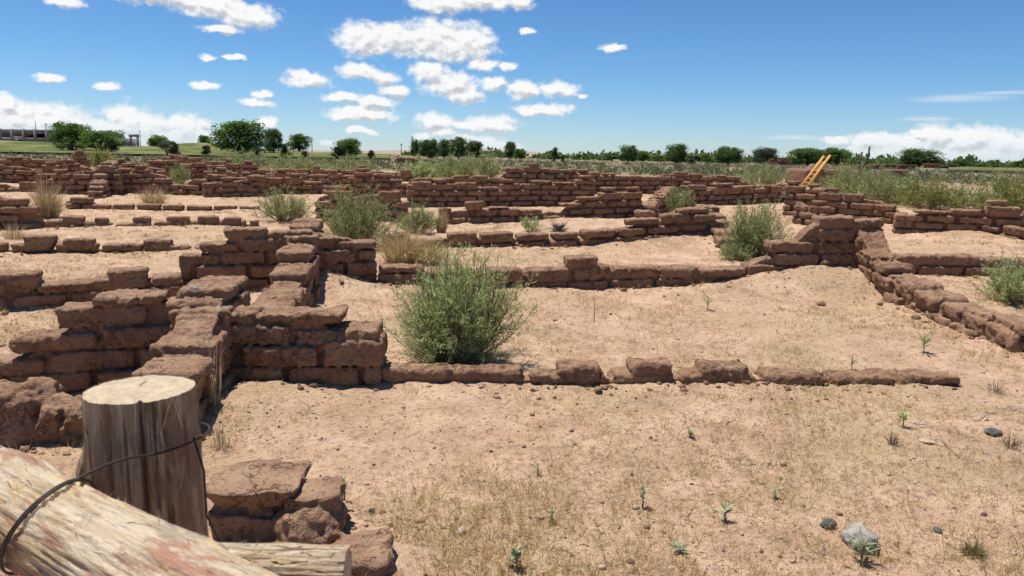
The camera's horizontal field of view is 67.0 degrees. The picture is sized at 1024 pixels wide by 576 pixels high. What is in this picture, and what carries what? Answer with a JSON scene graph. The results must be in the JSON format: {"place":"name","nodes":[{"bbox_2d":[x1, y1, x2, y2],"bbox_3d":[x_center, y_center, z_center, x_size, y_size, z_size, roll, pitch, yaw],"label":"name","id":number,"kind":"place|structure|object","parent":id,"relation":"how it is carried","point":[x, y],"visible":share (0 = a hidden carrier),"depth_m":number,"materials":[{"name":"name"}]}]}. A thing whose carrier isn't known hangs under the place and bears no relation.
{"place":"outdoors","nodes":[
{"label":"outdoors","id":0,"kind":"place"},
{"bbox_2d":[0,142,389,157],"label":"lawn","id":1,"kind":"structure","parent":0,"point":[190,148],"depth_m":161.38,"materials":[{"name":"green plant"}]},
{"bbox_2d":[48,120,95,149],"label":"cottonwood tree","id":2,"kind":"object","parent":1,"relation":"on","point":[70,132],"visible":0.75,"depth_m":160.58,"materials":[{"name":"green plant"}]},
{"bbox_2d":[76,130,125,150],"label":"cottonwood tree","id":3,"kind":"object","parent":1,"relation":"on","point":[107,137],"visible":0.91,"depth_m":156.16,"materials":[{"name":"green plant"}]},
{"bbox_2d":[206,119,270,153],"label":"cottonwood tree","id":4,"kind":"object","parent":1,"relation":"on","point":[246,137],"visible":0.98,"depth_m":145.34,"materials":[{"name":"green plant"}]},
{"bbox_2d":[263,128,282,151],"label":"elm tree","id":5,"kind":"object","parent":1,"relation":"on","point":[273,136],"visible":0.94,"depth_m":166.15,"materials":[{"name":"green plant"}]},
{"bbox_2d":[286,133,311,151],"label":"cottonwood tree","id":6,"kind":"object","parent":1,"relation":"on","point":[297,142],"visible":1,"depth_m":185.88,"materials":[{"name":"green plant"}]},
{"bbox_2d":[329,136,362,156],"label":"cottonwood tree","id":7,"kind":"object","parent":1,"relation":"on","point":[352,145],"visible":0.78,"depth_m":146.72,"materials":[{"name":"green plant"}]},
{"bbox_2d":[0,140,1023,575],"bbox_3d":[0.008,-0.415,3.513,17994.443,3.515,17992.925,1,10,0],"label":"ground","id":8,"kind":"structure","parent":0,"point":[830,286],"depth_m":5.02,"materials":[{"name":"soil"}]},
{"bbox_2d":[0,218,29,238],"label":"bunch grass","id":9,"kind":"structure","parent":8,"relation":"on","point":[12,234],"depth_m":12.67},
{"bbox_2d":[0,182,38,191],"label":"adobe wall","id":10,"kind":"structure","parent":8,"relation":"on","point":[22,187],"depth_m":21.68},
{"bbox_2d":[0,161,59,182],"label":"adobe wall","id":11,"kind":"structure","parent":8,"relation":"on","point":[13,174],"depth_m":25.00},
{"bbox_2d":[0,129,61,141],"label":"parking garage","id":12,"kind":"structure","parent":8,"relation":"on","point":[33,135],"depth_m":241.34,"materials":[{"name":"concrete"}]},
{"bbox_2d":[0,377,83,447],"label":"adobe wall","id":13,"kind":"structure","parent":8,"relation":"on","point":[45,410],"depth_m":4.41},
{"bbox_2d":[0,150,90,168],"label":"adobe wall","id":14,"kind":"structure","parent":8,"relation":"on","point":[79,156],"depth_m":30.34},
{"bbox_2d":[24,170,71,218],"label":"bunch grass","id":15,"kind":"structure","parent":8,"relation":"on","point":[51,207],"depth_m":15.55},
{"bbox_2d":[36,162,125,194],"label":"adobe wall","id":16,"kind":"structure","parent":8,"relation":"on","point":[77,182],"depth_m":21.27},
{"bbox_2d":[0,266,182,309],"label":"adobe wall","id":17,"kind":"structure","parent":8,"relation":"on","point":[19,289],"depth_m":7.83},
{"bbox_2d":[81,143,116,168],"bbox_3d":[-17.874,-5.675,33.653,1.596,1.470,1.329,1,10,0],"label":"green bush","id":18,"kind":"object","parent":8,"relation":"on","point":[98,159],"visible":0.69,"depth_m":33.40,"materials":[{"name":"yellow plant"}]},
{"bbox_2d":[0,234,198,252],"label":"adobe wall","id":19,"kind":"structure","parent":8,"relation":"on","point":[41,243],"depth_m":11.24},
{"bbox_2d":[87,160,118,198],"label":"adobe wall","id":20,"kind":"structure","parent":8,"relation":"on","point":[99,186],"depth_m":20.52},
{"bbox_2d":[0,289,222,392],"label":"adobe wall","id":21,"kind":"structure","parent":8,"relation":"on","point":[101,337],"depth_m":5.25,"materials":[{"name":"brick"}]},
{"bbox_2d":[63,159,166,174],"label":"adobe wall","id":22,"kind":"structure","parent":8,"relation":"on","point":[74,167],"depth_m":25.31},
{"bbox_2d":[115,134,138,145],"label":"concrete building","id":23,"kind":"structure","parent":8,"relation":"on","point":[130,141],"depth_m":264.99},
{"bbox_2d":[0,195,258,228],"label":"adobe wall","id":24,"kind":"structure","parent":8,"relation":"on","point":[20,210],"depth_m":14.00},
{"bbox_2d":[76,374,208,537],"bbox_3d":[-0.680,0.793,1.521,0.245,1.299,0.240,0,10,0],"label":"fence post","id":25,"kind":"object","parent":8,"relation":"on","point":[124,417],"visible":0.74,"depth_m":1.36,"materials":[{"name":"brown wood"}]},
{"bbox_2d":[0,422,220,575],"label":"tie wire","id":26,"kind":"object","parent":25,"relation":"attached to","point":[27,512],"visible":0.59,"depth_m":1.20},
{"bbox_2d":[0,445,278,575],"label":"log rail","id":27,"kind":"object","parent":25,"relation":"attached to","point":[77,529],"visible":0.98,"depth_m":1.07,"materials":[{"name":"brown wood"}]},
{"bbox_2d":[219,538,354,575],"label":"log rail","id":28,"kind":"object","parent":27,"relation":"attached to","point":[283,558],"visible":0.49,"depth_m":1.18,"materials":[{"name":"brown wood"}]},
{"bbox_2d":[131,181,172,203],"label":"bunch grass","id":29,"kind":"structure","parent":8,"relation":"on","point":[148,198],"depth_m":19.35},
{"bbox_2d":[146,134,167,146],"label":"cottonwood tree","id":30,"kind":"object","parent":8,"relation":"on","point":[153,142],"visible":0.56,"depth_m":254.82,"materials":[{"name":"green plant"}]},
{"bbox_2d":[114,158,208,178],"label":"adobe wall","id":31,"kind":"structure","parent":8,"relation":"on","point":[196,169],"depth_m":28.27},
{"bbox_2d":[65,197,259,210],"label":"adobe wall","id":32,"kind":"structure","parent":8,"relation":"on","point":[81,202],"depth_m":17.49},
{"bbox_2d":[157,140,180,154],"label":"olive tree","id":33,"kind":"object","parent":8,"relation":"on","point":[174,149],"visible":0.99,"depth_m":108.26,"materials":[{"name":"green plant"}]},
{"bbox_2d":[168,162,196,183],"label":"green bush","id":34,"kind":"object","parent":8,"relation":"on","point":[180,175],"visible":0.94,"depth_m":25.49,"materials":[{"name":"green plant"}]},
{"bbox_2d":[116,165,265,196],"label":"adobe wall","id":35,"kind":"structure","parent":8,"relation":"on","point":[139,179],"depth_m":21.67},
{"bbox_2d":[132,275,250,428],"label":"adobe wall","id":36,"kind":"structure","parent":8,"relation":"on","point":[181,348],"depth_m":5.16,"materials":[{"name":"brick"}]},
{"bbox_2d":[150,154,269,169],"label":"adobe wall","id":37,"kind":"structure","parent":8,"relation":"on","point":[185,159],"depth_m":31.74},
{"bbox_2d":[200,315,228,407],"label":"bunch grass","id":38,"kind":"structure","parent":8,"relation":"on","point":[218,393],"depth_m":4.83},
{"bbox_2d":[205,416,237,453],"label":"bunch grass","id":39,"kind":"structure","parent":8,"relation":"on","point":[219,444],"depth_m":4.40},
{"bbox_2d":[202,177,276,196],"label":"adobe wall","id":40,"kind":"structure","parent":8,"relation":"on","point":[226,187],"depth_m":21.34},
{"bbox_2d":[217,146,277,166],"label":"desert brush","id":41,"kind":"object","parent":8,"relation":"on","point":[239,159],"visible":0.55,"depth_m":41.22,"materials":[{"name":"green plant"}]},
{"bbox_2d":[206,459,312,542],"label":"adobe wall","id":42,"kind":"structure","parent":8,"relation":"on","point":[247,498],"depth_m":3.40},
{"bbox_2d":[179,226,376,289],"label":"adobe wall","id":43,"kind":"structure","parent":8,"relation":"on","point":[249,253],"depth_m":8.67,"materials":[{"name":"brick"}]},
{"bbox_2d":[239,176,318,221],"bbox_3d":[-4.575,-1.757,15.916,1.485,1.104,1.375,5,11,24],"label":"green bush","id":44,"kind":"object","parent":8,"relation":"on","point":[279,213],"visible":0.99,"depth_m":15.76,"materials":[{"name":"green plant"}]},
{"bbox_2d":[203,167,355,185],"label":"adobe wall","id":45,"kind":"structure","parent":8,"relation":"on","point":[327,180],"depth_m":26.09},
{"bbox_2d":[252,218,324,308],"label":"adobe wall","id":46,"kind":"structure","parent":8,"relation":"on","point":[294,276],"depth_m":8.04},
{"bbox_2d":[252,173,328,193],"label":"adobe wall","id":47,"kind":"structure","parent":8,"relation":"on","point":[300,184],"depth_m":22.84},
{"bbox_2d":[259,150,325,171],"bbox_3d":[-9.921,-5.511,34.021,3.101,1.326,2.843,6,11,24],"label":"desert brush","id":48,"kind":"object","parent":8,"relation":"on","point":[297,164],"visible":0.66,"depth_m":33.80,"materials":[{"name":"green plant"}]},
{"bbox_2d":[225,304,387,385],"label":"adobe wall","id":49,"kind":"structure","parent":8,"relation":"on","point":[307,344],"depth_m":5.47,"materials":[{"name":"brick"}]},
{"bbox_2d":[208,161,412,180],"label":"adobe wall","id":50,"kind":"structure","parent":8,"relation":"on","point":[249,166],"depth_m":29.33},
{"bbox_2d":[271,476,353,544],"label":"adobe wall","id":51,"kind":"structure","parent":8,"relation":"on","point":[312,509],"depth_m":3.36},
{"bbox_2d":[307,149,380,170],"bbox_3d":[-7.130,-5.194,32.542,3.024,1.330,3.514,1,10,0],"label":"desert brush","id":52,"kind":"object","parent":8,"relation":"on","point":[342,164],"visible":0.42,"depth_m":32.45,"materials":[{"name":"green plant"}]},
{"bbox_2d":[308,176,403,246],"bbox_3d":[-2.513,-1.124,12.262,1.532,1.324,1.415,-4,11,-28],"label":"green bush","id":53,"kind":"object","parent":8,"relation":"on","point":[349,228],"visible":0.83,"depth_m":12.04,"materials":[{"name":"green plant"}]},
{"bbox_2d":[314,190,409,222],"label":"adobe wall","id":54,"kind":"structure","parent":8,"relation":"on","point":[391,196],"depth_m":15.80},
{"bbox_2d":[330,528,395,575],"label":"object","id":55,"kind":"structure","parent":8,"relation":"on","point":[372,552],"depth_m":3.13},
{"bbox_2d":[323,168,407,197],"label":"adobe wall","id":56,"kind":"structure","parent":8,"relation":"on","point":[385,182],"depth_m":22.27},
{"bbox_2d":[368,215,443,263],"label":"bunch grass","id":57,"kind":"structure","parent":8,"relation":"on","point":[391,251],"depth_m":10.88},
{"bbox_2d":[390,196,445,233],"bbox_3d":[-1.784,-1.310,14.268,0.963,0.799,0.832,7,11,30],"label":"green bush","id":58,"kind":"object","parent":8,"relation":"on","point":[422,219],"visible":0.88,"depth_m":14.12,"materials":[{"name":"green plant"}]},
{"bbox_2d":[395,153,440,179],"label":"desert brush","id":59,"kind":"object","parent":8,"relation":"on","point":[424,169],"visible":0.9,"depth_m":30.66,"materials":[{"name":"green plant"}]},
{"bbox_2d":[417,138,440,156],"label":"elm tree","id":60,"kind":"object","parent":8,"relation":"on","point":[426,146],"visible":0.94,"depth_m":176.28,"materials":[{"name":"green plant"}]},
{"bbox_2d":[402,232,458,265],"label":"bunch grass","id":61,"kind":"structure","parent":8,"relation":"on","point":[419,259],"depth_m":10.84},
{"bbox_2d":[433,199,449,232],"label":"bunch grass","id":62,"kind":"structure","parent":8,"relation":"on","point":[442,223],"depth_m":14.35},
{"bbox_2d":[437,138,451,157],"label":"elm tree","id":63,"kind":"object","parent":8,"relation":"on","point":[443,150],"visible":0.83,"depth_m":186.00,"materials":[{"name":"green plant"}]},
{"bbox_2d":[431,152,468,177],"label":"desert brush","id":64,"kind":"object","parent":8,"relation":"on","point":[439,172],"visible":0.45,"depth_m":32.00,"materials":[{"name":"green plant"}]},
{"bbox_2d":[446,136,470,158],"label":"elm tree","id":65,"kind":"object","parent":8,"relation":"on","point":[458,143],"visible":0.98,"depth_m":176.33,"materials":[{"name":"green plant"}]},
{"bbox_2d":[381,237,539,365],"bbox_3d":[-0.411,0.125,6.199,1.368,1.109,1.382,-3,11,-23],"label":"green bush","id":66,"kind":"object","parent":8,"relation":"on","point":[455,324],"visible":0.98,"depth_m":5.98,"materials":[{"name":"green plant"}]},
{"bbox_2d":[436,149,510,178],"bbox_3d":[-1.557,-5.037,31.778,3.368,1.456,2.719,1,10,0],"label":"desert brush","id":67,"kind":"object","parent":8,"relation":"on","point":[485,167],"visible":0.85,"depth_m":31.48,"materials":[{"name":"green plant"}]},
{"bbox_2d":[466,139,483,157],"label":"elm tree","id":68,"kind":"object","parent":8,"relation":"on","point":[474,144],"visible":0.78,"depth_m":181.05,"materials":[{"name":"green plant"}]},
{"bbox_2d":[408,163,588,187],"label":"adobe wall","id":69,"kind":"structure","parent":8,"relation":"on","point":[526,175],"depth_m":22.93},
{"bbox_2d":[406,175,595,206],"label":"adobe wall","id":70,"kind":"structure","parent":8,"relation":"on","point":[542,192],"depth_m":20.06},
{"bbox_2d":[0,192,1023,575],"bbox_3d":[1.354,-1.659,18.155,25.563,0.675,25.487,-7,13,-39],"label":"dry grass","id":71,"kind":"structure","parent":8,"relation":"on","point":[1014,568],"depth_m":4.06,"materials":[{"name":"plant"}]},
{"bbox_2d":[0,150,1023,186],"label":"scrub","id":72,"kind":"object","parent":8,"relation":"on","point":[708,169],"visible":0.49,"depth_m":55.49,"materials":[{"name":"green plant"}]},
{"bbox_2d":[0,244,1023,575],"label":"gravel","id":73,"kind":"structure","parent":8,"relation":"on","point":[604,568],"depth_m":4.19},
{"bbox_2d":[0,224,1023,575],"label":"adobe crumbs","id":74,"kind":"object","parent":8,"relation":"on","point":[606,386],"visible":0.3,"depth_m":5.69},
{"bbox_2d":[507,545,524,568],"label":"weed","id":75,"kind":"object","parent":8,"relation":"on","point":[516,553],"visible":0.98,"depth_m":3.20,"materials":[{"name":"green plant"}]},
{"bbox_2d":[519,212,541,231],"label":"green bush","id":76,"kind":"object","parent":8,"relation":"on","point":[530,225],"visible":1,"depth_m":14.83,"materials":[{"name":"green plant"}]},
{"bbox_2d":[439,186,641,223],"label":"adobe wall","id":77,"kind":"structure","parent":8,"relation":"on","point":[608,204],"depth_m":16.86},
{"bbox_2d":[382,207,715,247],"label":"adobe wall","id":78,"kind":"structure","parent":8,"relation":"on","point":[688,220],"depth_m":12.93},
{"bbox_2d":[615,144,640,161],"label":"elm tree","id":79,"kind":"object","parent":8,"relation":"on","point":[631,153],"visible":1,"depth_m":166.61,"materials":[{"name":"green plant"}]},
{"bbox_2d":[378,215,884,289],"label":"adobe wall","id":80,"kind":"structure","parent":8,"relation":"on","point":[818,238],"depth_m":9.40,"materials":[{"name":"brick"}]},
{"bbox_2d":[633,186,677,217],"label":"adobe wall","id":81,"kind":"structure","parent":8,"relation":"on","point":[652,205],"depth_m":17.90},
{"bbox_2d":[588,171,747,193],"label":"adobe wall","id":82,"kind":"structure","parent":8,"relation":"on","point":[647,184],"depth_m":25.81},
{"bbox_2d":[381,356,963,386],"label":"adobe wall","id":83,"kind":"structure","parent":8,"relation":"on","point":[632,371],"depth_m":5.66,"materials":[{"name":"brick"}]},
{"bbox_2d":[662,143,690,163],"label":"elm tree","id":84,"kind":"object","parent":8,"relation":"on","point":[677,155],"visible":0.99,"depth_m":137.06,"materials":[{"name":"green plant"}]},
{"bbox_2d":[661,184,695,212],"bbox_3d":[4.117,-2.203,19.017,0.968,0.795,0.871,5,10,20],"label":"green bush","id":85,"kind":"object","parent":8,"relation":"on","point":[678,201],"visible":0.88,"depth_m":18.93,"materials":[{"name":"green plant"}]},
{"bbox_2d":[401,147,1023,167],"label":"woods","id":86,"kind":"object","parent":8,"relation":"on","point":[499,153],"visible":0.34,"depth_m":371.64,"materials":[{"name":"green plant"}]},
{"bbox_2d":[695,204,733,251],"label":"adobe wall","id":87,"kind":"structure","parent":8,"relation":"on","point":[717,226],"depth_m":13.35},
{"bbox_2d":[713,145,746,164],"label":"elm tree","id":88,"kind":"object","parent":8,"relation":"on","point":[728,154],"visible":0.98,"depth_m":161.81,"materials":[{"name":"green plant"}]},
{"bbox_2d":[717,239,757,260],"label":"green bush","id":89,"kind":"object","parent":8,"relation":"on","point":[730,253],"visible":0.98,"depth_m":11.73,"materials":[{"name":"green plant"}]},
{"bbox_2d":[680,181,806,205],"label":"adobe wall","id":90,"kind":"structure","parent":8,"relation":"on","point":[726,193],"depth_m":22.10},
{"bbox_2d":[709,191,803,257],"bbox_3d":[3.782,-0.958,12.146,1.345,1.196,1.493,1,10,0],"label":"green bush","id":91,"kind":"object","parent":8,"relation":"on","point":[755,233],"visible":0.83,"depth_m":11.89,"materials":[{"name":"green plant"}]},
{"bbox_2d":[729,158,793,186],"bbox_3d":[9.980,-4.497,31.066,2.503,1.490,2.222,1,10,0],"label":"desert brush","id":92,"kind":"object","parent":8,"relation":"on","point":[772,179],"visible":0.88,"depth_m":30.60,"materials":[{"name":"green plant"}]},
{"bbox_2d":[751,146,779,164],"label":"olive tree","id":93,"kind":"object","parent":8,"relation":"on","point":[765,154],"visible":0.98,"depth_m":161.25,"materials":[{"name":"green plant"}]},
{"bbox_2d":[781,147,830,165],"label":"elm tree","id":94,"kind":"object","parent":8,"relation":"on","point":[808,156],"visible":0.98,"depth_m":155.49,"materials":[{"name":"green plant"}]},
{"bbox_2d":[791,200,831,224],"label":"adobe wall","id":95,"kind":"structure","parent":8,"relation":"on","point":[807,214],"depth_m":16.88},
{"bbox_2d":[785,168,859,185],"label":"mud block","id":96,"kind":"structure","parent":8,"relation":"on","point":[800,174],"depth_m":32.42,"materials":[{"name":"brick"}]},
{"bbox_2d":[801,155,830,186],"bbox_3d":[12.532,-4.799,31.956,1.772,1.443,0.380,-7,13,-40],"label":"wooden ladder","id":97,"kind":"object","parent":96,"relation":"on","point":[804,182],"visible":0.86,"depth_m":31.92,"materials":[{"name":"yellow wood"}]},
{"bbox_2d":[823,147,853,165],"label":"cottonwood tree","id":98,"kind":"object","parent":8,"relation":"on","point":[837,155],"visible":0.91,"depth_m":156.50,"materials":[{"name":"green plant"}]},
{"bbox_2d":[782,181,907,223],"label":"adobe wall","id":99,"kind":"structure","parent":8,"relation":"on","point":[856,206],"depth_m":18.15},
{"bbox_2d":[840,522,878,553],"bbox_3d":[1.566,1.133,3.464,0.140,0.145,0.197,0,10,-7],"label":"stone","id":100,"kind":"object","parent":8,"relation":"on","point":[852,531],"visible":0.65,"depth_m":3.43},
{"bbox_2d":[848,525,879,561],"bbox_3d":[1.494,1.112,3.310,0.124,0.157,0.165,-3,10,-22],"label":"weed","id":101,"kind":"object","parent":8,"relation":"on","point":[861,546],"visible":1,"depth_m":3.31,"materials":[{"name":"green plant"}]},
{"bbox_2d":[807,155,942,204],"bbox_3d":[10.458,-3.232,23.434,3.935,1.663,3.410,-1,10,-12],"label":"desert brush","id":102,"kind":"object","parent":8,"relation":"on","point":[867,188],"visible":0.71,"depth_m":22.94,"materials":[{"name":"green plant"}]},
{"bbox_2d":[870,171,919,204],"bbox_3d":[11.874,-2.994,23.397,1.919,1.180,2.356,1,10,0],"label":"desert brush","id":103,"kind":"object","parent":8,"relation":"on","point":[897,180],"visible":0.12,"depth_m":23.47,"materials":[{"name":"green plant"}]},
{"bbox_2d":[893,148,949,166],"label":"elm tree","id":104,"kind":"object","parent":8,"relation":"on","point":[921,157],"visible":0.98,"depth_m":166.05,"materials":[{"name":"green plant"}]},
{"bbox_2d":[892,172,979,209],"bbox_3d":[11.801,-2.671,22.000,1.976,1.270,2.363,3,10,8],"label":"desert brush","id":105,"kind":"object","parent":8,"relation":"on","point":[928,195],"visible":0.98,"depth_m":21.70,"materials":[{"name":"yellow plant"}]},
{"bbox_2d":[850,227,1023,352],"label":"adobe wall","id":106,"kind":"structure","parent":8,"relation":"on","point":[883,269],"depth_m":8.11,"materials":[{"name":"brick"}]},
{"bbox_2d":[892,200,1023,233],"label":"adobe wall","id":107,"kind":"structure","parent":8,"relation":"on","point":[921,221],"depth_m":14.95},
{"bbox_2d":[893,253,1023,276],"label":"adobe wall","id":108,"kind":"structure","parent":8,"relation":"on","point":[960,264],"depth_m":10.67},
{"bbox_2d":[935,182,1005,208],"bbox_3d":[12.966,-2.539,21.890,1.904,1.082,1.900,-8,13,-43],"label":"desert brush","id":109,"kind":"object","parent":8,"relation":"on","point":[982,203],"visible":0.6,"depth_m":21.56,"materials":[{"name":"green plant"}]},
{"bbox_2d":[953,536,991,560],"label":"bunch grass","id":110,"kind":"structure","parent":8,"relation":"on","point":[973,550],"depth_m":3.38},
{"bbox_2d":[965,245,1023,306],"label":"green bush","id":111,"kind":"object","parent":8,"relation":"on","point":[1011,288],"visible":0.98,"depth_m":8.91,"materials":[{"name":"green plant"}]},
{"bbox_2d":[966,162,1023,211],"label":"desert brush","id":112,"kind":"object","parent":8,"relation":"on","point":[1012,196],"visible":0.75,"depth_m":21.55,"materials":[{"name":"green plant"}]},
{"bbox_2d":[978,224,1023,239],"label":"adobe wall","id":113,"kind":"structure","parent":8,"relation":"on","point":[1013,231],"depth_m":14.49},
{"bbox_2d":[0,0,1023,161],"label":"sky","id":114,"kind":"structure","parent":0,"point":[889,77],"materials":[{"name":"blue"}]},
{"bbox_2d":[289,149,1009,162],"bbox_3d":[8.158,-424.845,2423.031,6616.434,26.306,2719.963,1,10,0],"label":"hills","id":115,"kind":"structure","parent":0,"point":[399,152],"depth_m":2433.31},
{"bbox_2d":[949,167,1023,171],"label":"lawn","id":116,"kind":"structure","parent":0,"point":[980,168],"depth_m":118.46,"materials":[{"name":"green plant"}]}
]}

